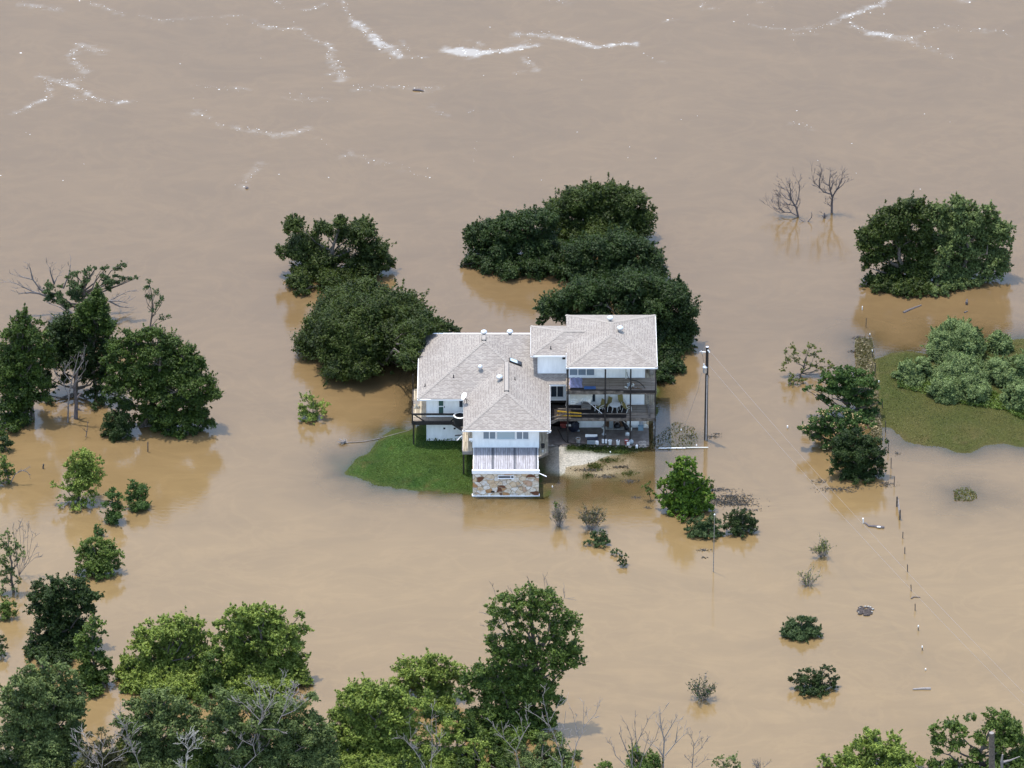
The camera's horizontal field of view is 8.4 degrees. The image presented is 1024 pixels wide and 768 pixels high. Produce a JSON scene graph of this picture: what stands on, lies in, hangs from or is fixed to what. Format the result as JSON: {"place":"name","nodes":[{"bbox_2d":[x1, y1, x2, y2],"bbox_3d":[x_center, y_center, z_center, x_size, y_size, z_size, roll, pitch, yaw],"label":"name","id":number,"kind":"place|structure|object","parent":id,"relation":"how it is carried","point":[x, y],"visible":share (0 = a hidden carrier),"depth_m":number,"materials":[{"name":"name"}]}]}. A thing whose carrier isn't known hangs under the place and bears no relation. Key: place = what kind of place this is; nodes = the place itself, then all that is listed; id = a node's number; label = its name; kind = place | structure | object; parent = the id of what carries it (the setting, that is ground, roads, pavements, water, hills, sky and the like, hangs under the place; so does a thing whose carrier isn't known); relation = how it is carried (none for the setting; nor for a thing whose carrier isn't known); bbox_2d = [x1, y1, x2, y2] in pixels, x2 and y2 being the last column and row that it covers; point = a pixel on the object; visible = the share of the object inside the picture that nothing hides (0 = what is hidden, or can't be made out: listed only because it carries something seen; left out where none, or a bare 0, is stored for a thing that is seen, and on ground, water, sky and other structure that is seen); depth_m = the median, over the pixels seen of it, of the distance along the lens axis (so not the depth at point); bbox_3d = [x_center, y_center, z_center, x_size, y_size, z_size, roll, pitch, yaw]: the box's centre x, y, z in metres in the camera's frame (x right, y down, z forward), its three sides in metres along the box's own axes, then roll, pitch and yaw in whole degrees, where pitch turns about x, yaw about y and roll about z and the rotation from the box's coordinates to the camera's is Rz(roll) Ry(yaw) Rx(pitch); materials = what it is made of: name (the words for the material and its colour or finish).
{"place":"outdoors","nodes":[
{"label":"outdoors","id":0,"kind":"place"},
{"bbox_2d":[0,0,1023,767],"bbox_3d":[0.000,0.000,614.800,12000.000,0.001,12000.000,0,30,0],"label":"water","id":1,"kind":"structure","parent":0,"point":[694,124],"depth_m":626.98,"materials":[{"name":"liquid"}]},
{"bbox_2d":[0,434,14,452],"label":"shrub","id":2,"kind":"object","parent":1,"relation":"on","point":[8,443],"visible":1,"depth_m":604.37,"materials":[{"name":"green plant"}]},
{"bbox_2d":[0,453,15,483],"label":"tree","id":3,"kind":"object","parent":1,"relation":"on","point":[7,472],"visible":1,"depth_m":599.26,"materials":[{"name":"green plant"}]},
{"bbox_2d":[0,595,18,620],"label":"shrub","id":4,"kind":"object","parent":1,"relation":"on","point":[5,609],"visible":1,"depth_m":580.57,"materials":[{"name":"green plant"}]},
{"bbox_2d":[0,733,23,767],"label":"tree","id":5,"kind":"object","parent":1,"relation":"on","point":[5,760],"visible":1,"depth_m":560.23,"materials":[{"name":"green plant"}]},
{"bbox_2d":[0,527,25,596],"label":"tree","id":6,"kind":"object","parent":1,"relation":"on","point":[9,550],"visible":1,"depth_m":583.23,"materials":[{"name":"green plant"}]},
{"bbox_2d":[12,520,42,574],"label":"dead shrub","id":7,"kind":"object","parent":1,"relation":"in","point":[19,569],"visible":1,"depth_m":585.86,"materials":[{"name":"grey wood"}]},
{"bbox_2d":[0,303,58,435],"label":"tree","id":8,"kind":"object","parent":1,"relation":"on","point":[21,353],"visible":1,"depth_m":606.57,"materials":[{"name":"green plant"}]},
{"bbox_2d":[0,655,90,767],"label":"tree","id":9,"kind":"object","parent":1,"relation":"on","point":[47,744],"visible":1,"depth_m":560.16,"materials":[{"name":"green plant"}]},
{"bbox_2d":[22,571,104,665],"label":"tree","id":10,"kind":"object","parent":1,"relation":"on","point":[62,624],"visible":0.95,"depth_m":575.21,"materials":[{"name":"green plant"}]},
{"bbox_2d":[1,256,136,313],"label":"dead tree","id":11,"kind":"object","parent":1,"relation":"on","point":[70,311],"visible":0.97,"depth_m":624.45,"materials":[{"name":"grey wood"}]},
{"bbox_2d":[53,345,87,422],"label":"dead tree","id":12,"kind":"object","parent":1,"relation":"on","point":[82,358],"visible":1,"depth_m":606.89,"materials":[{"name":"grey wood"}]},
{"bbox_2d":[49,446,106,510],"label":"tree","id":13,"kind":"object","parent":1,"relation":"on","point":[86,470],"visible":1,"depth_m":595.74,"materials":[{"name":"green plant"}]},
{"bbox_2d":[38,309,118,410],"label":"tree","id":14,"kind":"object","parent":1,"relation":"on","point":[73,342],"visible":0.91,"depth_m":610.67,"materials":[{"name":"green plant"}]},
{"bbox_2d":[72,368,86,418],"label":"dead tree","id":15,"kind":"object","parent":1,"relation":"on","point":[76,408],"visible":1,"depth_m":608.67,"materials":[{"name":"grey wood"}]},
{"bbox_2d":[41,260,139,309],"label":"tree","id":16,"kind":"object","parent":1,"relation":"on","point":[106,280],"visible":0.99,"depth_m":623.14,"materials":[{"name":"green plant"}]},
{"bbox_2d":[70,611,115,698],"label":"tree","id":17,"kind":"object","parent":1,"relation":"on","point":[93,678],"visible":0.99,"depth_m":570.48,"materials":[{"name":"green plant"}]},
{"bbox_2d":[70,282,117,395],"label":"tree","id":18,"kind":"object","parent":1,"relation":"on","point":[92,310],"visible":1,"depth_m":608.34,"materials":[{"name":"green plant"}]},
{"bbox_2d":[72,536,125,581],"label":"shrub","id":19,"kind":"object","parent":1,"relation":"on","point":[97,563],"visible":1,"depth_m":586.44,"materials":[{"name":"green plant"}]},
{"bbox_2d":[79,726,127,767],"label":"tree","id":20,"kind":"object","parent":1,"relation":"on","point":[110,757],"visible":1,"depth_m":558.69,"materials":[{"name":"green plant"}]},
{"bbox_2d":[71,729,135,767],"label":"tree","id":21,"kind":"object","parent":1,"relation":"on","point":[79,762],"visible":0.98,"depth_m":560.40,"materials":[{"name":"green plant"}]},
{"bbox_2d":[70,726,140,767],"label":"dead tree","id":22,"kind":"object","parent":1,"relation":"on","point":[94,759],"visible":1,"depth_m":555.76,"materials":[{"name":"grey wood"}]},
{"bbox_2d":[99,486,126,524],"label":"shrub","id":23,"kind":"object","parent":1,"relation":"on","point":[112,516],"visible":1,"depth_m":593.70,"materials":[{"name":"green plant"}]},
{"bbox_2d":[99,404,137,442],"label":"shrub","id":24,"kind":"object","parent":1,"relation":"on","point":[119,426],"visible":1,"depth_m":606.10,"materials":[{"name":"green plant"}]},
{"bbox_2d":[123,479,152,512],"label":"shrub","id":25,"kind":"object","parent":1,"relation":"on","point":[139,497],"visible":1,"depth_m":595.84,"materials":[{"name":"green plant"}]},
{"bbox_2d":[142,278,171,327],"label":"tree","id":26,"kind":"object","parent":1,"relation":"on","point":[149,297],"visible":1,"depth_m":618.32,"materials":[{"name":"green plant"}]},
{"bbox_2d":[109,685,205,767],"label":"tree","id":27,"kind":"object","parent":1,"relation":"on","point":[156,750],"visible":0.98,"depth_m":559.85,"materials":[{"name":"green plant"}]},
{"bbox_2d":[98,323,226,439],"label":"tree","id":28,"kind":"object","parent":1,"relation":"on","point":[180,370],"visible":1,"depth_m":605.33,"materials":[{"name":"green plant"}]},
{"bbox_2d":[112,605,214,697],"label":"tree","id":29,"kind":"object","parent":1,"relation":"on","point":[144,669],"visible":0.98,"depth_m":571.74,"materials":[{"name":"green plant"}]},
{"bbox_2d":[173,726,202,767],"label":"dead tree","id":30,"kind":"object","parent":1,"relation":"on","point":[178,763],"visible":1,"depth_m":556.09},
{"bbox_2d":[187,728,223,767],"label":"tree","id":31,"kind":"object","parent":1,"relation":"on","point":[204,757],"visible":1,"depth_m":559.51,"materials":[{"name":"green plant"}]},
{"bbox_2d":[192,646,227,704],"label":"tree","id":32,"kind":"object","parent":1,"relation":"on","point":[207,676],"visible":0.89,"depth_m":569.81,"materials":[{"name":"green plant"}]},
{"bbox_2d":[206,600,315,702],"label":"tree","id":33,"kind":"object","parent":1,"relation":"on","point":[269,640],"visible":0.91,"depth_m":570.80,"materials":[{"name":"green plant"}]},
{"bbox_2d":[215,668,308,767],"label":"dead tree","id":34,"kind":"object","parent":1,"relation":"on","point":[301,699],"visible":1,"depth_m":554.87,"materials":[{"name":"grey wood"}]},
{"bbox_2d":[201,683,335,767],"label":"tree","id":35,"kind":"object","parent":1,"relation":"on","point":[287,750],"visible":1,"depth_m":556.88,"materials":[{"name":"green plant"}]},
{"bbox_2d":[297,391,331,424],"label":"bush","id":36,"kind":"object","parent":1,"relation":"on","point":[306,412],"visible":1,"depth_m":608.91,"materials":[{"name":"green plant"}]},
{"bbox_2d":[299,715,341,767],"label":"tree","id":37,"kind":"object","parent":1,"relation":"on","point":[313,736],"visible":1,"depth_m":557.08,"materials":[{"name":"green plant"}]},
{"bbox_2d":[274,212,397,296],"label":"tree","id":38,"kind":"object","parent":1,"relation":"on","point":[313,255],"visible":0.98,"depth_m":630.17,"materials":[{"name":"green plant"}]},
{"bbox_2d":[290,274,446,386],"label":"tree","id":39,"kind":"object","parent":1,"relation":"in","point":[349,330],"visible":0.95,"depth_m":614.12,"materials":[{"name":"green plant"}]},
{"bbox_2d":[326,672,433,767],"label":"tree","id":40,"kind":"object","parent":1,"relation":"on","point":[373,719],"visible":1,"depth_m":561.00,"materials":[{"name":"green plant"}]},
{"bbox_2d":[393,700,444,767],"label":"dead tree","id":41,"kind":"object","parent":1,"relation":"on","point":[429,741],"visible":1,"depth_m":555.99,"materials":[{"name":"grey wood"}]},
{"bbox_2d":[386,647,469,718],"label":"tree","id":42,"kind":"object","parent":1,"relation":"on","point":[432,671],"visible":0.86,"depth_m":568.93,"materials":[{"name":"green plant"}]},
{"bbox_2d":[404,704,468,767],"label":"tree","id":43,"kind":"object","parent":1,"relation":"on","point":[425,748],"visible":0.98,"depth_m":561.43,"materials":[{"name":"green plant"}]},
{"bbox_2d":[397,704,514,767],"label":"tree","id":44,"kind":"object","parent":1,"relation":"on","point":[497,760],"visible":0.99,"depth_m":561.81,"materials":[{"name":"green plant"}]},
{"bbox_2d":[463,734,496,767],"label":"tree","id":45,"kind":"object","parent":1,"relation":"on","point":[480,751],"visible":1,"depth_m":560.90,"materials":[{"name":"green plant"}]},
{"bbox_2d":[0,0,1003,180],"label":"river foam","id":46,"kind":"object","parent":1,"relation":"on","point":[464,53],"visible":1,"depth_m":670.22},
{"bbox_2d":[452,657,566,752],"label":"tree","id":47,"kind":"object","parent":1,"relation":"on","point":[509,692],"visible":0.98,"depth_m":564.83,"materials":[{"name":"green plant"}]},
{"bbox_2d":[458,200,564,281],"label":"tree","id":48,"kind":"object","parent":1,"relation":"on","point":[509,234],"visible":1,"depth_m":631.75,"materials":[{"name":"green plant"}]},
{"bbox_2d":[482,580,587,707],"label":"tree","id":49,"kind":"object","parent":1,"relation":"on","point":[514,649],"visible":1,"depth_m":562.75,"materials":[{"name":"green plant"}]},
{"bbox_2d":[502,730,582,767],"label":"tree","id":50,"kind":"object","parent":1,"relation":"on","point":[527,759],"visible":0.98,"depth_m":561.64,"materials":[{"name":"green plant"}]},
{"bbox_2d":[525,684,568,767],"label":"dead tree","id":51,"kind":"object","parent":1,"relation":"on","point":[549,724],"visible":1,"depth_m":555.26,"materials":[{"name":"grey wood"}]},
{"bbox_2d":[548,500,568,526],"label":"shrub","id":52,"kind":"object","parent":1,"relation":"on","point":[558,514],"visible":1,"depth_m":593.28,"materials":[{"name":"grey plant"}]},
{"bbox_2d":[558,699,601,767],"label":"dead tree","id":53,"kind":"object","parent":1,"relation":"on","point":[583,726],"visible":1,"depth_m":556.04,"materials":[{"name":"grey wood"}]},
{"bbox_2d":[575,503,608,530],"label":"shrub","id":54,"kind":"object","parent":1,"relation":"on","point":[592,520],"visible":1,"depth_m":593.03,"materials":[{"name":"grey plant"}]},
{"bbox_2d":[583,528,610,547],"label":"shrub","id":55,"kind":"object","parent":1,"relation":"on","point":[603,539],"visible":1,"depth_m":591.02,"materials":[{"name":"green plant"}]},
{"bbox_2d":[542,172,658,245],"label":"tree","id":56,"kind":"object","parent":1,"relation":"on","point":[597,206],"visible":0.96,"depth_m":635.83,"materials":[{"name":"green plant"}]},
{"bbox_2d":[570,465,649,508],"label":"floating weed","id":57,"kind":"object","parent":1,"relation":"on","point":[628,481],"visible":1,"depth_m":601.13,"materials":[{"name":"green plant"}]},
{"bbox_2d":[551,221,670,292],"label":"tree","id":58,"kind":"object","parent":1,"relation":"on","point":[614,250],"visible":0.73,"depth_m":629.65,"materials":[{"name":"green plant"}]},
{"bbox_2d":[606,711,663,767],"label":"dead tree","id":59,"kind":"object","parent":1,"relation":"on","point":[636,742],"visible":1,"depth_m":557.64,"materials":[{"name":"grey wood"}]},
{"bbox_2d":[625,740,663,767],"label":"tree","id":60,"kind":"object","parent":1,"relation":"on","point":[652,760],"visible":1,"depth_m":559.27,"materials":[{"name":"green plant"}]},
{"bbox_2d":[644,703,689,767],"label":"dead tree","id":61,"kind":"object","parent":1,"relation":"on","point":[662,756],"visible":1,"depth_m":558.84,"materials":[{"name":"grey wood"}]},
{"bbox_2d":[652,455,715,522],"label":"tree","id":62,"kind":"object","parent":1,"relation":"in","point":[688,489],"visible":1,"depth_m":594.85,"materials":[{"name":"green plant"}]},
{"bbox_2d":[681,346,709,440],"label":"utility pole","id":63,"kind":"object","parent":1,"relation":"in","point":[705,367],"visible":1,"depth_m":604.04,"materials":[{"name":"wood"}]},
{"bbox_2d":[685,671,717,700],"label":"shrub","id":64,"kind":"object","parent":1,"relation":"on","point":[704,693],"visible":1,"depth_m":569.71,"materials":[{"name":"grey plant"}]},
{"bbox_2d":[683,512,724,538],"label":"shrub","id":65,"kind":"object","parent":1,"relation":"on","point":[700,528],"visible":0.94,"depth_m":592.17,"materials":[{"name":"green plant"}]},
{"bbox_2d":[711,751,740,767],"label":"tree","id":66,"kind":"object","parent":1,"relation":"on","point":[733,757],"visible":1,"depth_m":558.76,"materials":[{"name":"green plant"}]},
{"bbox_2d":[710,486,768,510],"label":"floating weed","id":67,"kind":"object","parent":1,"relation":"on","point":[730,501],"visible":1,"depth_m":597.54,"materials":[{"name":"brown plant"}]},
{"bbox_2d":[722,506,758,537],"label":"shrub","id":68,"kind":"object","parent":1,"relation":"on","point":[747,522],"visible":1,"depth_m":592.48,"materials":[{"name":"green plant"}]},
{"bbox_2d":[759,167,803,216],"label":"dead tree","id":69,"kind":"object","parent":1,"relation":"on","point":[791,199],"visible":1,"depth_m":640.62,"materials":[{"name":"grey wood"}]},
{"bbox_2d":[779,614,823,642],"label":"shrub","id":70,"kind":"object","parent":1,"relation":"on","point":[792,629],"visible":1,"depth_m":578.31,"materials":[{"name":"green plant"}]},
{"bbox_2d":[779,342,834,385],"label":"tree","id":71,"kind":"object","parent":1,"relation":"in","point":[790,379],"visible":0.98,"depth_m":615.35,"materials":[{"name":"green plant"}]},
{"bbox_2d":[787,664,839,698],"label":"shrub","id":72,"kind":"object","parent":1,"relation":"on","point":[818,685],"visible":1,"depth_m":571.13,"materials":[{"name":"green plant"}]},
{"bbox_2d":[808,533,836,556],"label":"shrub","id":73,"kind":"object","parent":1,"relation":"on","point":[822,546],"visible":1,"depth_m":589.15,"materials":[{"name":"green plant"}]},
{"bbox_2d":[810,162,852,212],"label":"dead tree","id":74,"kind":"object","parent":1,"relation":"on","point":[829,189],"visible":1,"depth_m":640.43,"materials":[{"name":"grey wood"}]},
{"bbox_2d":[797,404,877,449],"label":"tree","id":75,"kind":"object","parent":1,"relation":"in","point":[852,420],"visible":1,"depth_m":603.98,"materials":[{"name":"green plant"}]},
{"bbox_2d":[802,364,882,423],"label":"tree","id":76,"kind":"object","parent":1,"relation":"in","point":[848,390],"visible":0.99,"depth_m":608.62,"materials":[{"name":"green plant"}]},
{"bbox_2d":[826,426,889,484],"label":"tree","id":77,"kind":"object","parent":1,"relation":"in","point":[856,460],"visible":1,"depth_m":599.78,"materials":[{"name":"green plant"}]},
{"bbox_2d":[815,726,926,767],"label":"tree","id":78,"kind":"object","parent":1,"relation":"on","point":[892,754],"visible":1,"depth_m":560.32,"materials":[{"name":"green plant"}]},
{"bbox_2d":[853,190,935,299],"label":"tree","id":79,"kind":"object","parent":1,"relation":"in","point":[896,220],"visible":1,"depth_m":628.64,"materials":[{"name":"green plant"}]},
{"bbox_2d":[918,191,1016,296],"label":"tree","id":80,"kind":"object","parent":1,"relation":"in","point":[985,236],"visible":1,"depth_m":628.98,"materials":[{"name":"green plant"}]},
{"bbox_2d":[926,706,1023,767],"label":"tree","id":81,"kind":"object","parent":1,"relation":"on","point":[1008,733],"visible":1,"depth_m":560.15,"materials":[{"name":"green plant"}]},
{"bbox_2d":[989,731,994,767],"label":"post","id":82,"kind":"object","parent":1,"relation":"in","point":[991,751],"visible":1,"depth_m":556.59,"materials":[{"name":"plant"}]},
{"bbox_2d":[330,332,1023,504],"bbox_3d":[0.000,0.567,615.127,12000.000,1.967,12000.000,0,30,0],"label":"ground","id":83,"kind":"structure","parent":0,"point":[571,485],"depth_m":604.66,"materials":[{"name":"plant"}]},
{"bbox_2d":[349,434,471,494],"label":"lawn grass","id":84,"kind":"structure","parent":83,"relation":"on","point":[428,458],"depth_m":602.45,"materials":[{"name":"plant"}]},
{"bbox_2d":[435,316,462,332],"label":"tree","id":85,"kind":"object","parent":83,"relation":"on","point":[452,327],"visible":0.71,"depth_m":621.49,"materials":[{"name":"green plant"}]},
{"bbox_2d":[412,314,657,496],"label":"house","id":86,"kind":"structure","parent":83,"relation":"on","point":[508,393],"depth_m":604.35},
{"bbox_2d":[496,432,515,439],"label":"window","id":87,"kind":"structure","parent":86,"relation":"in","point":[499,435],"depth_m":599.56,"materials":[{"name":"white glass"}]},
{"bbox_2d":[550,386,563,397],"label":"window","id":88,"kind":"structure","parent":86,"relation":"in","point":[555,391],"depth_m":606.63,"materials":[{"name":"black glass"}]},
{"bbox_2d":[570,394,592,404],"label":"shade cloth","id":89,"kind":"object","parent":86,"relation":"hanging from","point":[576,398],"visible":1,"depth_m":604.01,"materials":[{"name":"white fabric"}]},
{"bbox_2d":[569,369,594,375],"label":"window","id":90,"kind":"structure","parent":86,"relation":"in","point":[572,372],"depth_m":604.86,"materials":[{"name":"white glass"}]},
{"bbox_2d":[567,443,644,453],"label":"patio grass","id":91,"kind":"structure","parent":83,"relation":"on","point":[588,448],"depth_m":604.83,"materials":[{"name":"green plant"}]},
{"bbox_2d":[582,452,639,478],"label":"shoal grass","id":92,"kind":"structure","parent":83,"relation":"on","point":[596,465],"depth_m":602.42,"materials":[{"name":"green plant"}]},
{"bbox_2d":[532,260,702,383],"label":"tree","id":93,"kind":"object","parent":83,"relation":"on","point":[660,297],"visible":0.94,"depth_m":617.71,"materials":[{"name":"green plant"}]},
{"bbox_2d":[648,422,697,449],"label":"weeds","id":94,"kind":"object","parent":83,"relation":"on","point":[658,436],"visible":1,"depth_m":606.70,"materials":[{"name":"grey plant"}]},
{"bbox_2d":[854,336,882,440],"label":"dry grass","id":95,"kind":"structure","parent":83,"relation":"on","point":[864,361],"depth_m":617.49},
{"bbox_2d":[891,356,933,387],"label":"vine mound","id":96,"kind":"object","parent":83,"relation":"on","point":[910,371],"visible":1,"depth_m":614.22,"materials":[{"name":"green plant"}]},
{"bbox_2d":[860,341,1023,451],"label":"field grass","id":97,"kind":"structure","parent":83,"relation":"on","point":[999,392],"depth_m":609.36,"materials":[{"name":"plant"}]},
{"bbox_2d":[919,315,987,362],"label":"vine mound","id":98,"kind":"object","parent":83,"relation":"on","point":[962,336],"visible":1,"depth_m":617.25,"materials":[{"name":"green plant"}]},
{"bbox_2d":[924,372,992,405],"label":"vine mound","id":99,"kind":"object","parent":83,"relation":"on","point":[966,387],"visible":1,"depth_m":611.20,"materials":[{"name":"green plant"}]},
{"bbox_2d":[927,350,993,385],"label":"vine mound","id":100,"kind":"object","parent":83,"relation":"on","point":[955,363],"visible":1,"depth_m":613.51,"materials":[{"name":"green plant"}]},
{"bbox_2d":[897,376,1023,418],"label":"ground vines","id":101,"kind":"object","parent":83,"relation":"on","point":[990,404],"visible":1,"depth_m":611.09,"materials":[{"name":"green plant"}]},
{"bbox_2d":[986,329,1014,355],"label":"vine mound","id":102,"kind":"object","parent":83,"relation":"on","point":[999,341],"visible":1,"depth_m":618.73,"materials":[{"name":"green plant"}]},
{"bbox_2d":[983,348,1023,387],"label":"vine mound","id":103,"kind":"object","parent":83,"relation":"on","point":[1004,371],"visible":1,"depth_m":613.95,"materials":[{"name":"green plant"}]},
{"bbox_2d":[999,376,1023,411],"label":"vine mound","id":104,"kind":"object","parent":83,"relation":"on","point":[1011,396],"visible":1,"depth_m":609.94,"materials":[{"name":"green plant"}]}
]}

